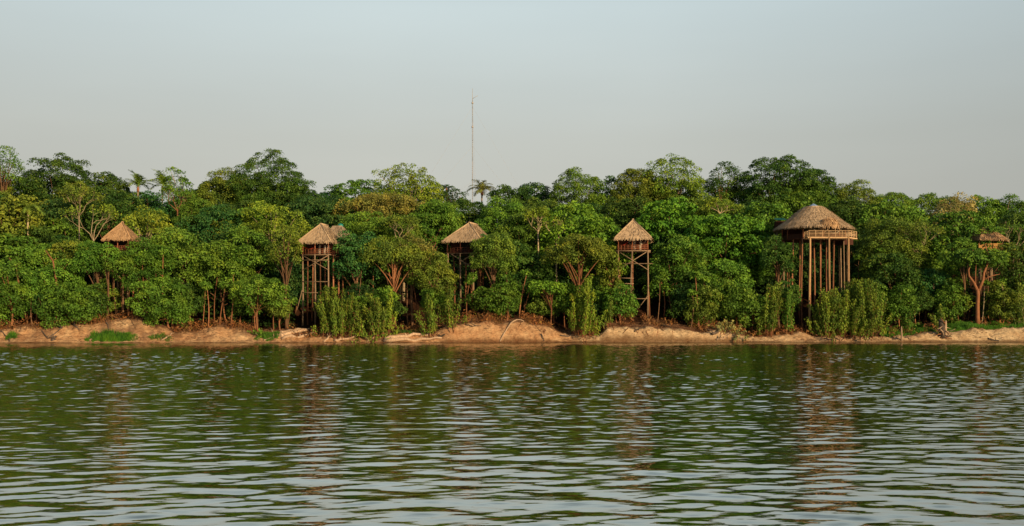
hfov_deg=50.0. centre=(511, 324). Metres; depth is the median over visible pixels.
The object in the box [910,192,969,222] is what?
forest tree
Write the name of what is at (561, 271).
forest tree
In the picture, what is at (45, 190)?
forest tree
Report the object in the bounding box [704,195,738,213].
pale tree
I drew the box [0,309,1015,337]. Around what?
dry brush
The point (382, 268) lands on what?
sapling
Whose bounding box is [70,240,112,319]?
forest tree
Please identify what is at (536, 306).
shrub
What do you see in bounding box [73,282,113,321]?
shrub
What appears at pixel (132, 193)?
forest tree
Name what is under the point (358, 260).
sapling
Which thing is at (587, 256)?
forest tree
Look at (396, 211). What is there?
forest tree
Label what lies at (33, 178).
forest tree
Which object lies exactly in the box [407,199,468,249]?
forest tree
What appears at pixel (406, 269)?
sapling
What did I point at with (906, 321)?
tall shrub
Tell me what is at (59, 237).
forest tree
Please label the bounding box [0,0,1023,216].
sky
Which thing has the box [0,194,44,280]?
forest tree
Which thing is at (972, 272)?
forest tree
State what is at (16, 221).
forest tree
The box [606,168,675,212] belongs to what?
forest tree
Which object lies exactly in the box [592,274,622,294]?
shrub
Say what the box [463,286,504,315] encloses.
shrub
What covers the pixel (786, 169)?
forest tree
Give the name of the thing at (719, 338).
driftwood
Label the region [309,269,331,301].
shrub
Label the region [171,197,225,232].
forest tree
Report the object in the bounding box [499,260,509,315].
sapling
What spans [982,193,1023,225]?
forest tree
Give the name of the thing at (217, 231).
forest tree
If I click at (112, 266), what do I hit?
forest tree
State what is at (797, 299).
forest tree
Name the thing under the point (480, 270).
forest tree
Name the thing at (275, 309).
shrub
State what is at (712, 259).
forest tree
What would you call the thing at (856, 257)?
sapling
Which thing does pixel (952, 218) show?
forest tree
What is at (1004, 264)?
forest tree
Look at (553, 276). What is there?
forest tree
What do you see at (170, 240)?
forest tree
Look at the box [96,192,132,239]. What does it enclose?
forest tree
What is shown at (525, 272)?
sapling
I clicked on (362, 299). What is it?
shrub
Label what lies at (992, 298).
sapling
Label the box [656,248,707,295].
forest tree
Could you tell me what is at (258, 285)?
forest tree
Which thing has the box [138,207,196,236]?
forest tree
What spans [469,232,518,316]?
forest tree
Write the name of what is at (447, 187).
palm tree
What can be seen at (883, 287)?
shrub
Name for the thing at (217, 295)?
forest tree
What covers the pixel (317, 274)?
shrub
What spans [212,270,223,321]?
sapling
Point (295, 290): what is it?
forest tree
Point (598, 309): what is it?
shrub
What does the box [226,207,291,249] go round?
forest tree
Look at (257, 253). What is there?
forest tree
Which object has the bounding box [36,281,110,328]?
forest tree
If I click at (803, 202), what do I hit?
forest tree
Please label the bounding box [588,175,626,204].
forest tree
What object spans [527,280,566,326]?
forest tree
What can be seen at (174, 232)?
forest tree
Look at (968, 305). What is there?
shrub
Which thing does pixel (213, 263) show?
forest tree
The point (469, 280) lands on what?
sapling
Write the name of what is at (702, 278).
sapling
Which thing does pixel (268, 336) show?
grass
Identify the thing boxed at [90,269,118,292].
shrub
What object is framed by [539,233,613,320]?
forest tree
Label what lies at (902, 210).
forest tree
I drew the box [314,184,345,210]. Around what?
forest tree
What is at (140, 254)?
sapling
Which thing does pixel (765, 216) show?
forest tree
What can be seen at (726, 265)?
forest tree
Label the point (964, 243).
forest tree
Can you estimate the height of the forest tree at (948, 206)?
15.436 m
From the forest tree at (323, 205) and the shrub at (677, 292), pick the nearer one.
the shrub at (677, 292)
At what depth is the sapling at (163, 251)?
193.60 m
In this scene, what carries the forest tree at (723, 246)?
on the ground at (481, 333)
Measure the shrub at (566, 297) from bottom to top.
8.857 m
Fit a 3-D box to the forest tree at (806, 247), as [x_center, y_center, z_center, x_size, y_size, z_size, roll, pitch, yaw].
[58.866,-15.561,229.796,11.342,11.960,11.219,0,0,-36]
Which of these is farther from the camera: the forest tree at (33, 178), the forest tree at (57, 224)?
the forest tree at (33, 178)
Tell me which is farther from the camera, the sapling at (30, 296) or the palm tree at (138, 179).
the palm tree at (138, 179)
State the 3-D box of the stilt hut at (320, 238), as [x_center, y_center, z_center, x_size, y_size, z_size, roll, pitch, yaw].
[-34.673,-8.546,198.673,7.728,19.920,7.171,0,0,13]
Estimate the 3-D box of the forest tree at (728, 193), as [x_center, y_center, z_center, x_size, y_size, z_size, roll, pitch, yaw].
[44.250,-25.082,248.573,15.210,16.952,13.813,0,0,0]
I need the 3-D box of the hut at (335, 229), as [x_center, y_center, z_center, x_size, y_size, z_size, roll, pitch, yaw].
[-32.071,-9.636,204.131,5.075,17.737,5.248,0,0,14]
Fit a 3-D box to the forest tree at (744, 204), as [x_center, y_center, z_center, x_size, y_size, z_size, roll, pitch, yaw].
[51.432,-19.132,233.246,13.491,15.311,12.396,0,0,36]
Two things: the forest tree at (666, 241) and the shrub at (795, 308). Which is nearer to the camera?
the shrub at (795, 308)
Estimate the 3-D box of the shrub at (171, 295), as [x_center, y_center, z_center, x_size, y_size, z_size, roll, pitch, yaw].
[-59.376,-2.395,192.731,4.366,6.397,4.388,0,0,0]
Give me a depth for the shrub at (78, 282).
192.24 m
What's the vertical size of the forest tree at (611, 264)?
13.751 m
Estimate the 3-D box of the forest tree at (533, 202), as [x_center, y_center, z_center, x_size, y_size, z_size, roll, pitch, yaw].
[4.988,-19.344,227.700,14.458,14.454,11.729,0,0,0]
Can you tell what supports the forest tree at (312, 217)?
on the ground at (481, 333)
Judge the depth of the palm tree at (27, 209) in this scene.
206.73 m
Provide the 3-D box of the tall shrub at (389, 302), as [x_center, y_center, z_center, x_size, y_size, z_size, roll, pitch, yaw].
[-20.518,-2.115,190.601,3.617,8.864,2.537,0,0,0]
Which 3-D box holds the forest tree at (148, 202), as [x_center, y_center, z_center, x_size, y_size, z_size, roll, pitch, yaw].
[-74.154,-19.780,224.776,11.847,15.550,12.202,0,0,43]
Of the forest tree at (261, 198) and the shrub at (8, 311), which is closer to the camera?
the shrub at (8, 311)
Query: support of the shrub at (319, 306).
on the ground at (481, 333)
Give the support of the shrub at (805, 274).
on the ground at (481, 333)
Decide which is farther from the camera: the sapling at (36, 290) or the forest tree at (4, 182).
the forest tree at (4, 182)
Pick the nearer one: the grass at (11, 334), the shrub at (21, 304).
the grass at (11, 334)
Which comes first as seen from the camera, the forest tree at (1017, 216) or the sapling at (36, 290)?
the sapling at (36, 290)
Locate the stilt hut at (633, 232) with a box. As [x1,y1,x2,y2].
[611,219,653,319]
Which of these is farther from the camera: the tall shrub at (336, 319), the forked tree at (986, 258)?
the forked tree at (986, 258)
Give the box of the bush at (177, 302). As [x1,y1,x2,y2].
[124,276,195,327]
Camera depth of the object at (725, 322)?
193.25 m
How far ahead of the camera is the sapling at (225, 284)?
192.32 m
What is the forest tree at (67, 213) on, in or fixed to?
on the ground at (481, 333)
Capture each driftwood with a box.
[278,328,311,337]
[279,328,312,332]
[281,332,317,339]
[334,335,359,341]
[383,337,441,341]
[384,332,430,338]
[716,331,730,339]
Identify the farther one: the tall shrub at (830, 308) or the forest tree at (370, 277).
the forest tree at (370, 277)
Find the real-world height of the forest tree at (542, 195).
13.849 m
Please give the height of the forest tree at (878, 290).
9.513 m
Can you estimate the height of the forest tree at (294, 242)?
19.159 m
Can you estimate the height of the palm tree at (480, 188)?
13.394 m
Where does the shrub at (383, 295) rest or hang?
on the ground at (481, 333)
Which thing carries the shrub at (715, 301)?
on the ground at (481, 333)
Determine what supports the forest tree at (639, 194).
on the ground at (481, 333)
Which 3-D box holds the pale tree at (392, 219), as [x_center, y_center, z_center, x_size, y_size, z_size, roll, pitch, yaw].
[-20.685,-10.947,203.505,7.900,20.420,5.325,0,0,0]
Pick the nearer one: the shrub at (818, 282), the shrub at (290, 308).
the shrub at (290, 308)
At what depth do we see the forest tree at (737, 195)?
247.76 m
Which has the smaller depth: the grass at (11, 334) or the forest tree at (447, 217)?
the grass at (11, 334)
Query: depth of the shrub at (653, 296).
209.43 m
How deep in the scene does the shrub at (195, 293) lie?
193.95 m
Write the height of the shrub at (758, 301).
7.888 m
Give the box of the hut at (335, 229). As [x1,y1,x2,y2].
[329,226,350,300]
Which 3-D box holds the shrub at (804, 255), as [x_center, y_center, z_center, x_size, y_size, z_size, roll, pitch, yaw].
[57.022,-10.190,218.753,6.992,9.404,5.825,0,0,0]
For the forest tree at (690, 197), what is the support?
on the ground at (481, 333)
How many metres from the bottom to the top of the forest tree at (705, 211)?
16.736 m
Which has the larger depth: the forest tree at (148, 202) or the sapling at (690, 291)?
the forest tree at (148, 202)
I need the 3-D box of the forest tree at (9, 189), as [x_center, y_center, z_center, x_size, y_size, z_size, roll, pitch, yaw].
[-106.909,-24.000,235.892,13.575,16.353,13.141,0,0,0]
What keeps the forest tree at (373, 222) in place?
on the ground at (481, 333)
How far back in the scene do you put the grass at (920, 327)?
197.01 m
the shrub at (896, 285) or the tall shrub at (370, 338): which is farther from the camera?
the shrub at (896, 285)
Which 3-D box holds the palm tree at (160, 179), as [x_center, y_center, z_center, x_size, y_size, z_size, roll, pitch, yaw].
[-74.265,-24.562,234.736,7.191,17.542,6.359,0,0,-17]
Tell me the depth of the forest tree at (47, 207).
227.27 m
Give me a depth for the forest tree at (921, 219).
221.88 m
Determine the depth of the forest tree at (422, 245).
197.87 m
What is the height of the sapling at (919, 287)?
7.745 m
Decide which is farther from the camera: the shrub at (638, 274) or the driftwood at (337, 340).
the shrub at (638, 274)
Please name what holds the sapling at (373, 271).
on the ground at (481, 333)
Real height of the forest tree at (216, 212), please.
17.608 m
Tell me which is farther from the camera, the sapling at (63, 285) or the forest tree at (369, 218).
the forest tree at (369, 218)
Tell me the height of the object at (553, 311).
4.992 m
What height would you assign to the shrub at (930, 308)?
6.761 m
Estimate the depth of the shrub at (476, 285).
207.35 m
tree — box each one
[0,145,25,192]
[0,176,38,202]
[0,190,16,211]
[0,194,38,247]
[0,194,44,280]
[0,224,58,270]
[0,233,38,281]
[0,260,38,325]
[7,243,66,279]
[11,152,98,212]
[14,201,44,241]
[15,257,86,319]
[23,177,75,202]
[33,197,87,242]
[35,199,57,224]
[35,234,99,285]
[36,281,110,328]
[39,216,92,271]
[41,239,105,279]
[44,197,97,237]
[52,181,102,201]
[53,181,101,229]
[59,202,121,282]
[62,183,105,238]
[70,210,114,246]
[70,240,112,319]
[73,185,145,244]
[87,171,131,201]
[92,242,119,318]
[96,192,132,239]
[98,250,143,316]
[112,236,175,315]
[117,190,183,238]
[118,169,156,196]
[122,205,174,262]
[126,191,160,214]
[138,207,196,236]
[148,226,214,283]
[149,169,179,204]
[149,225,188,268]
[159,180,196,226]
[160,252,225,310]
[162,166,197,211]
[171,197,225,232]
[174,204,246,246]
[182,181,234,213]
[186,240,255,316]
[195,166,254,204]
[195,219,262,270]
[198,259,252,308]
[210,224,269,273]
[212,226,283,318]
[223,148,309,208]
[224,200,273,237]
[225,174,282,207]
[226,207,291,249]
[228,273,289,331]
[238,191,278,211]
[238,200,312,296]
[258,249,308,318]
[264,223,305,327]
[266,259,305,307]
[271,178,322,254]
[279,194,360,267]
[283,201,329,247]
[300,220,334,259]
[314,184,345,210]
[322,229,387,324]
[330,179,383,201]
[331,192,431,227]
[334,211,423,286]
[341,250,396,308]
[347,206,397,235]
[357,236,425,327]
[363,249,410,289]
[372,162,443,205]
[376,216,428,281]
[377,205,434,230]
[382,211,421,319]
[384,214,420,300]
[393,186,454,213]
[393,232,440,325]
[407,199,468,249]
[409,199,461,263]
[409,249,459,324]
[426,233,467,259]
[436,188,468,246]
[441,184,455,196]
[446,197,494,232]
[466,179,495,208]
[467,233,494,311]
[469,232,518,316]
[475,195,530,238]
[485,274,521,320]
[486,184,537,219]
[487,240,555,309]
[491,212,558,269]
[504,196,569,240]
[506,267,566,308]
[508,182,558,206]
[515,236,550,265]
[522,203,550,299]
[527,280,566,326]
[533,200,637,284]
[539,216,575,318]
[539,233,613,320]
[542,260,594,303]
[547,167,607,215]
[557,201,614,226]
[561,230,605,272]
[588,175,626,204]
[591,192,639,214]
[597,245,623,318]
[599,196,653,233]
[601,283,639,323]
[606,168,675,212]
[619,189,679,211]
[635,196,705,263]
[639,153,705,202]
[639,203,691,261]
[640,233,709,316]
[650,178,701,216]
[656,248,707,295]
[658,224,714,258]
[665,269,718,320]
[669,213,775,277]
[682,249,726,284]
[683,285,725,327]
[684,178,735,212]
[687,196,743,241]
[693,259,755,321]
[694,212,747,259]
[699,277,770,332]
[702,161,745,200]
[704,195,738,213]
[714,187,767,210]
[717,245,776,285]
[726,199,777,234]
[731,201,792,285]
[733,154,824,216]
[756,181,786,215]
[757,236,803,257]
[759,235,801,326]
[765,191,814,217]
[774,181,846,211]
[774,218,785,287]
[775,278,802,330]
[786,243,823,264]
[790,168,842,208]
[801,242,850,271]
[823,224,872,267]
[826,195,879,239]
[827,179,880,216]
[847,198,928,248]
[850,253,901,291]
[851,215,933,278]
[859,252,923,321]
[863,279,890,310]
[868,192,917,228]
[883,284,920,328]
[891,219,945,266]
[892,246,955,279]
[902,267,951,319]
[909,216,937,261]
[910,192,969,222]
[916,263,969,294]
[918,209,1004,281]
[928,240,982,277]
[931,191,980,234]
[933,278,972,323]
[935,245,1010,323]
[944,237,975,319]
[960,194,1009,225]
[971,251,1011,318]
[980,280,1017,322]
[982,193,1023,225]
[989,272,1023,310]
[995,210,1023,261]
[995,220,1023,275]
[995,242,1018,315]
[998,244,1023,309]
[999,201,1023,235]
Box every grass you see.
[4,330,17,339]
[84,328,138,341]
[148,332,172,340]
[254,330,279,340]
[391,329,420,334]
[880,323,937,336]
[947,319,1023,331]
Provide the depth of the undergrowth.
204.03 m
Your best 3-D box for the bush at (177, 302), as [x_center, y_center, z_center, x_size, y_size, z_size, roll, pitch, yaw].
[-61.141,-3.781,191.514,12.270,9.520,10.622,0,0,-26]
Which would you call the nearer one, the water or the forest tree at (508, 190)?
the water
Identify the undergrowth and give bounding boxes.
[4,222,1023,329]
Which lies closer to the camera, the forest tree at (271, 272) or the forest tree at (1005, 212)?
the forest tree at (271, 272)
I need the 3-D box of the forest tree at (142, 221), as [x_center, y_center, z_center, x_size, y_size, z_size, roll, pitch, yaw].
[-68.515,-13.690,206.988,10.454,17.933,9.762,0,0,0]
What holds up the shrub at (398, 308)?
on the ground at (481, 333)
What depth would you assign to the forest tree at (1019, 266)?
204.25 m
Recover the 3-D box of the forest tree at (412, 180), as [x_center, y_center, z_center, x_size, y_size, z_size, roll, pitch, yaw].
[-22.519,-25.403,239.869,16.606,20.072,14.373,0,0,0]
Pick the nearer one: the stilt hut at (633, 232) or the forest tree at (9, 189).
the stilt hut at (633, 232)
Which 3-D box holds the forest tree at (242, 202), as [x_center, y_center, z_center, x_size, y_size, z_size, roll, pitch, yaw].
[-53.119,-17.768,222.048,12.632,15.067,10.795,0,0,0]
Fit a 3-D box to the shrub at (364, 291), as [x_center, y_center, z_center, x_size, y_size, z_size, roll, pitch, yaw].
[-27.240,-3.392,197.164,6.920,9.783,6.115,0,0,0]
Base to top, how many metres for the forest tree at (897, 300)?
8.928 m
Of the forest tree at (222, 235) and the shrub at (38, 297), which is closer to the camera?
the shrub at (38, 297)
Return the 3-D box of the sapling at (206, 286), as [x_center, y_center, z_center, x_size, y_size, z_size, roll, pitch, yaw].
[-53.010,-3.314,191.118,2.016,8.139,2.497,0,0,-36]
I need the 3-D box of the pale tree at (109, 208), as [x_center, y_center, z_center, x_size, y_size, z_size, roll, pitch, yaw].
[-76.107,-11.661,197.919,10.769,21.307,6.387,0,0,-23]
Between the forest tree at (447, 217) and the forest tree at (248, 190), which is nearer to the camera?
the forest tree at (447, 217)
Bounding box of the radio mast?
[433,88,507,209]
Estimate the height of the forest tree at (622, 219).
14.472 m
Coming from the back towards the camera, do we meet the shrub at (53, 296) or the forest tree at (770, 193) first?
the forest tree at (770, 193)
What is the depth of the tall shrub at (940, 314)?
198.05 m
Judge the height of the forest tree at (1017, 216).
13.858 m
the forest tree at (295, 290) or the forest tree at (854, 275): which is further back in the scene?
the forest tree at (854, 275)
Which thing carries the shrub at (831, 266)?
on the ground at (481, 333)
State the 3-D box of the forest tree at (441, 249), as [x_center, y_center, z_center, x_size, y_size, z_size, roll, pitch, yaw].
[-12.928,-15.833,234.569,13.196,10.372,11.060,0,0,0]
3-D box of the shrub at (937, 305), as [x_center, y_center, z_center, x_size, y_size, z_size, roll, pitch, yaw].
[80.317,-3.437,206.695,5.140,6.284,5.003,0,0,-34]
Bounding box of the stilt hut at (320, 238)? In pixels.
[295,223,343,326]
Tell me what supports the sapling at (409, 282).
on the ground at (481, 333)
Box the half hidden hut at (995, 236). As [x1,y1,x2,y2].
[968,227,1009,297]
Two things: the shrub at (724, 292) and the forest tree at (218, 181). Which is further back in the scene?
the forest tree at (218, 181)
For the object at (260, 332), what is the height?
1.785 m
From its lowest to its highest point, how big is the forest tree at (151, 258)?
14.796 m
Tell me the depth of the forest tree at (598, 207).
239.78 m
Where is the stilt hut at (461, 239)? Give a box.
[440,222,488,314]
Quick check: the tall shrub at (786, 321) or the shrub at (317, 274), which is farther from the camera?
the shrub at (317, 274)
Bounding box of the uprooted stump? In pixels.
[935,318,955,338]
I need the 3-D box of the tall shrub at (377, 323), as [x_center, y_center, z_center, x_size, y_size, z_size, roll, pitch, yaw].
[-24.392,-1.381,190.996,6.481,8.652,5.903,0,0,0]
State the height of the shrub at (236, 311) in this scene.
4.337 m
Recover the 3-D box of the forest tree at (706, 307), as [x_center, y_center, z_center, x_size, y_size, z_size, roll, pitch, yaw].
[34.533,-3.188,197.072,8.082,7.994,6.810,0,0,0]
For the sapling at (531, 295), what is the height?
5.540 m
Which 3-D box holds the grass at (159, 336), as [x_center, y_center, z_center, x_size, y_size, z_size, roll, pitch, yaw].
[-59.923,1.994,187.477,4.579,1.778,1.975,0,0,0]
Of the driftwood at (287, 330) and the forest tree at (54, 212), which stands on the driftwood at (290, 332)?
the driftwood at (287, 330)
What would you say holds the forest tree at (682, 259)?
on the ground at (481, 333)
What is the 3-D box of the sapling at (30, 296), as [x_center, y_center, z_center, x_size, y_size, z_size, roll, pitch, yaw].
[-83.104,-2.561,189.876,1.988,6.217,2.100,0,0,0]
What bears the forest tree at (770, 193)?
on the ground at (481, 333)
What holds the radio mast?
on the ground at (481, 333)
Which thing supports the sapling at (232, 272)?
on the ground at (481, 333)
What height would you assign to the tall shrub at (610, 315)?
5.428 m
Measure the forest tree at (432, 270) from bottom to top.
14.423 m
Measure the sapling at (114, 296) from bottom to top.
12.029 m
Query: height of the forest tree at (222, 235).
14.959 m
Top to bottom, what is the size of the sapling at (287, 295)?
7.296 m
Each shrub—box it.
[0,277,16,323]
[0,300,18,323]
[6,291,35,316]
[28,291,53,325]
[50,288,70,322]
[69,278,91,318]
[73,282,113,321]
[86,278,121,318]
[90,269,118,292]
[109,277,135,308]
[124,276,151,301]
[161,293,182,327]
[169,282,206,327]
[225,303,247,321]
[241,298,267,328]
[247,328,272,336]
[263,300,289,330]
[267,297,293,329]
[288,275,311,313]
[298,263,326,308]
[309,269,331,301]
[311,285,365,340]
[312,296,340,314]
[323,268,354,297]
[343,279,377,317]
[343,296,369,328]
[345,332,391,341]
[352,293,389,340]
[372,286,400,311]
[381,299,407,328]
[385,288,403,334]
[414,293,437,337]
[419,287,449,326]
[426,289,468,332]
[441,263,471,305]
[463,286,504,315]
[469,265,496,299]
[525,297,554,318]
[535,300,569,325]
[547,283,583,329]
[562,289,592,318]
[565,273,608,341]
[588,301,602,324]
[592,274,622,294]
[592,284,620,314]
[600,300,613,329]
[600,302,632,322]
[620,264,645,300]
[623,276,655,306]
[633,273,665,302]
[671,279,698,324]
[689,298,719,323]
[702,294,726,321]
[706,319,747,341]
[718,287,744,320]
[732,283,755,333]
[733,293,769,334]
[751,259,782,296]
[756,281,783,336]
[766,263,795,287]
[779,289,796,334]
[779,296,801,311]
[789,251,812,293]
[795,253,827,289]
[803,263,837,299]
[804,287,878,341]
[814,320,836,341]
[816,259,838,294]
[827,265,850,289]
[829,277,898,340]
[834,268,860,287]
[837,285,857,302]
[842,257,866,283]
[845,278,887,303]
[884,282,912,322]
[899,309,918,332]
[901,289,935,324]
[918,288,948,319]
[927,304,945,328]
[928,293,948,313]
[945,290,974,320]
[1009,282,1023,323]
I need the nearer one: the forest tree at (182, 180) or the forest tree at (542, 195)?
the forest tree at (182, 180)
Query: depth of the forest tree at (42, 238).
207.74 m
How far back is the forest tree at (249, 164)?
232.29 m
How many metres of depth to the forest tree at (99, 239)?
226.84 m
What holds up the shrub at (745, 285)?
on the ground at (481, 333)
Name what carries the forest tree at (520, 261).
on the ground at (481, 333)
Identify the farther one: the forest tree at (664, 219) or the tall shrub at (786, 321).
the forest tree at (664, 219)
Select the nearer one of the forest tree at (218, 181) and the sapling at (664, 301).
the sapling at (664, 301)
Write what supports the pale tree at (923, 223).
on the ground at (481, 333)
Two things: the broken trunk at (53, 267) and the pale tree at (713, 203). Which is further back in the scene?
the pale tree at (713, 203)
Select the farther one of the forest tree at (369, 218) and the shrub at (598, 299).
the forest tree at (369, 218)
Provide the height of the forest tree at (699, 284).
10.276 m
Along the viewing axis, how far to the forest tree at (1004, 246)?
208.29 m
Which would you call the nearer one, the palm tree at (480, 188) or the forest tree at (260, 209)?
the forest tree at (260, 209)
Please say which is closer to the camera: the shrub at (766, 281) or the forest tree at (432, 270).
the forest tree at (432, 270)
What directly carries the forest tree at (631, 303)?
on the ground at (481, 333)
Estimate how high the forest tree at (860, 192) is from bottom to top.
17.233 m
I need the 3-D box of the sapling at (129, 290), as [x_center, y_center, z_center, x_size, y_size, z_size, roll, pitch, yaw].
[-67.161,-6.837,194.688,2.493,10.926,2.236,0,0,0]
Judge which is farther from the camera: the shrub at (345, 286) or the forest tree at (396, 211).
the forest tree at (396, 211)
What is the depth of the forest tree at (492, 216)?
221.50 m
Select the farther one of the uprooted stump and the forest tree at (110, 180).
the forest tree at (110, 180)
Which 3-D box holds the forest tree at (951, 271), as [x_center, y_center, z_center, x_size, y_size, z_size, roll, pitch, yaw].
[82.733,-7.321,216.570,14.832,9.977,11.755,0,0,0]
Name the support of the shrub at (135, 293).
on the ground at (481, 333)
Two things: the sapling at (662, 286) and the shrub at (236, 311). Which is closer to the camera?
the shrub at (236, 311)
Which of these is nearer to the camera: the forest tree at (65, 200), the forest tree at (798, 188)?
the forest tree at (65, 200)
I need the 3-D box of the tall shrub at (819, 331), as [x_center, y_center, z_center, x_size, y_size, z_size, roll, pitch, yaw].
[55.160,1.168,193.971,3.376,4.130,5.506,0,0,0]
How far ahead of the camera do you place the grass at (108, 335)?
186.55 m
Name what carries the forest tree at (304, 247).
on the ground at (481, 333)
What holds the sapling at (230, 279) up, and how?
on the ground at (481, 333)
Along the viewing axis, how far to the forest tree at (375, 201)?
222.25 m
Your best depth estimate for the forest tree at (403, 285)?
211.24 m
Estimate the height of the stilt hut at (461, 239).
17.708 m
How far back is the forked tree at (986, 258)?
200.42 m
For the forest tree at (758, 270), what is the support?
on the ground at (481, 333)
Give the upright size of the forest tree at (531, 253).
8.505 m
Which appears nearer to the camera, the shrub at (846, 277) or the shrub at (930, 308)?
the shrub at (930, 308)
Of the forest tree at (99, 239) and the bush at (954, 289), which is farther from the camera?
the forest tree at (99, 239)
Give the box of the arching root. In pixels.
[500,319,523,340]
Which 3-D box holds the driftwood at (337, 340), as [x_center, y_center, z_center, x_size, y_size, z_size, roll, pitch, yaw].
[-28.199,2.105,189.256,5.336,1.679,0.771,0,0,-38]
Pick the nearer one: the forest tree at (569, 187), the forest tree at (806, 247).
the forest tree at (806, 247)
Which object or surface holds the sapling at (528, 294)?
on the ground at (481, 333)
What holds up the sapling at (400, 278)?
on the ground at (481, 333)
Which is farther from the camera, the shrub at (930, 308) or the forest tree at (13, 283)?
the shrub at (930, 308)
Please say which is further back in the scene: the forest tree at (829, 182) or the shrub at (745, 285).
the forest tree at (829, 182)
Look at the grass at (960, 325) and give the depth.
198.90 m
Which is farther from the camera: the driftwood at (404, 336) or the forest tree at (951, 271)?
the forest tree at (951, 271)
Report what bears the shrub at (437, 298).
on the ground at (481, 333)
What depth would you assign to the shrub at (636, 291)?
207.32 m
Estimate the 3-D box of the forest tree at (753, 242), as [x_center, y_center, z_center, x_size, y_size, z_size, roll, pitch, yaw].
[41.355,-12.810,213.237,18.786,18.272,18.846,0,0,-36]
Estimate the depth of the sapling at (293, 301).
196.03 m
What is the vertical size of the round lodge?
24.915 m
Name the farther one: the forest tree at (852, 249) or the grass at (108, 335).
the forest tree at (852, 249)
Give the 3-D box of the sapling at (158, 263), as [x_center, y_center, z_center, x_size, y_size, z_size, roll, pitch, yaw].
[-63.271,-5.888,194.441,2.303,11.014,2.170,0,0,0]
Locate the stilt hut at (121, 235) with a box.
[100,221,138,316]
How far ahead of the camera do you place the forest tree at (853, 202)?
230.80 m
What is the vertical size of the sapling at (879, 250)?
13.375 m
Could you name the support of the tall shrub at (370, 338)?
on the ground at (481, 333)
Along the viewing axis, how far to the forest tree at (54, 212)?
215.65 m
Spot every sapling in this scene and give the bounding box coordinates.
[25,292,35,326]
[28,289,40,323]
[59,283,70,323]
[111,253,120,316]
[127,256,135,315]
[135,250,147,316]
[147,261,161,302]
[156,249,168,323]
[199,281,209,328]
[201,283,212,327]
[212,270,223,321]
[219,281,230,323]
[221,274,234,322]
[228,269,238,326]
[278,290,290,329]
[287,297,297,323]
[357,256,368,330]
[368,261,377,292]
[380,265,390,320]
[395,276,404,322]
[401,265,413,325]
[406,277,417,324]
[463,277,474,315]
[466,272,477,315]
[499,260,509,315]
[518,269,532,317]
[523,279,536,315]
[529,291,540,317]
[561,283,571,326]
[652,273,664,316]
[653,276,666,325]
[660,282,672,317]
[686,289,698,327]
[689,271,701,328]
[697,274,710,322]
[853,254,864,275]
[874,247,885,283]
[915,285,927,323]
[967,295,975,320]
[978,280,990,323]
[989,293,999,319]
[997,277,1007,318]
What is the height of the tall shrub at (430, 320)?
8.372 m
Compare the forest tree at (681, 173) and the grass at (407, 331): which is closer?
the grass at (407, 331)
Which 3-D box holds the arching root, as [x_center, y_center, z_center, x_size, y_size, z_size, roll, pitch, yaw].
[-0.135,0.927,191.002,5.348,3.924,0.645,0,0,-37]
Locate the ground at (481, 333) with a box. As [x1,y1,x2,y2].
[0,241,1023,342]
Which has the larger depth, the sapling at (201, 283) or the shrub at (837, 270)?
the shrub at (837, 270)
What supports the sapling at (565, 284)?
on the ground at (481, 333)
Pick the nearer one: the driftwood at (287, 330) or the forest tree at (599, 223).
the driftwood at (287, 330)
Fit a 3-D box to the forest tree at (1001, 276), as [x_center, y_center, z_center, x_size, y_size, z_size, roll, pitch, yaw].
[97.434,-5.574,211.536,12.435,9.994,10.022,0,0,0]
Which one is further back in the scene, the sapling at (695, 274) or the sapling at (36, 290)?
the sapling at (695, 274)
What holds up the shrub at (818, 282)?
on the ground at (481, 333)
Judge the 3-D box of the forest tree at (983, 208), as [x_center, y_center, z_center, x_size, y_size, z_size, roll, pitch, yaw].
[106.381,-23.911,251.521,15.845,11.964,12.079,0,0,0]
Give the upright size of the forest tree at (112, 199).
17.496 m
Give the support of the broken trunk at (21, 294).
on the ground at (481, 333)
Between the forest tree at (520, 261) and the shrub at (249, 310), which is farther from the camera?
the forest tree at (520, 261)
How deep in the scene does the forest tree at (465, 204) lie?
229.00 m
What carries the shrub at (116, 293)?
on the ground at (481, 333)
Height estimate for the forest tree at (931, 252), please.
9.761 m
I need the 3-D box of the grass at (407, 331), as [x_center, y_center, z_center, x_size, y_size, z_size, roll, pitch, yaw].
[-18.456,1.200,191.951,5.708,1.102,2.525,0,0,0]
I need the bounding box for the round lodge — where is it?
[773,203,856,332]
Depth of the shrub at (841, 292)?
201.64 m
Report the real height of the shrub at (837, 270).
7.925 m
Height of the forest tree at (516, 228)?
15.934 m
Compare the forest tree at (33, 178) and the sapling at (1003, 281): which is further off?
the forest tree at (33, 178)
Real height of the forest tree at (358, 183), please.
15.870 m
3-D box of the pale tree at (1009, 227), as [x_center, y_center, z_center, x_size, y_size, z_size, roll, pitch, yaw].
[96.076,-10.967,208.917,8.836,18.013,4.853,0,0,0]
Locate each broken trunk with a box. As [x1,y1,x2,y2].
[9,258,28,322]
[45,250,62,315]
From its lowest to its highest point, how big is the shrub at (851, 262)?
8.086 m
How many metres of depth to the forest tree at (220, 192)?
235.81 m
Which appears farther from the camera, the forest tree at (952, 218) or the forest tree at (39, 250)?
the forest tree at (952, 218)
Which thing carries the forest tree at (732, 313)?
on the ground at (481, 333)
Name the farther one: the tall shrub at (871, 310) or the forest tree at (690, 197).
the forest tree at (690, 197)
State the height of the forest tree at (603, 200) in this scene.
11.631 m
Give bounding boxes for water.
[0,342,1023,525]
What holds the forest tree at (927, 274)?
on the ground at (481, 333)
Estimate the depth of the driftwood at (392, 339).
188.45 m
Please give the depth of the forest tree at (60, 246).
199.51 m

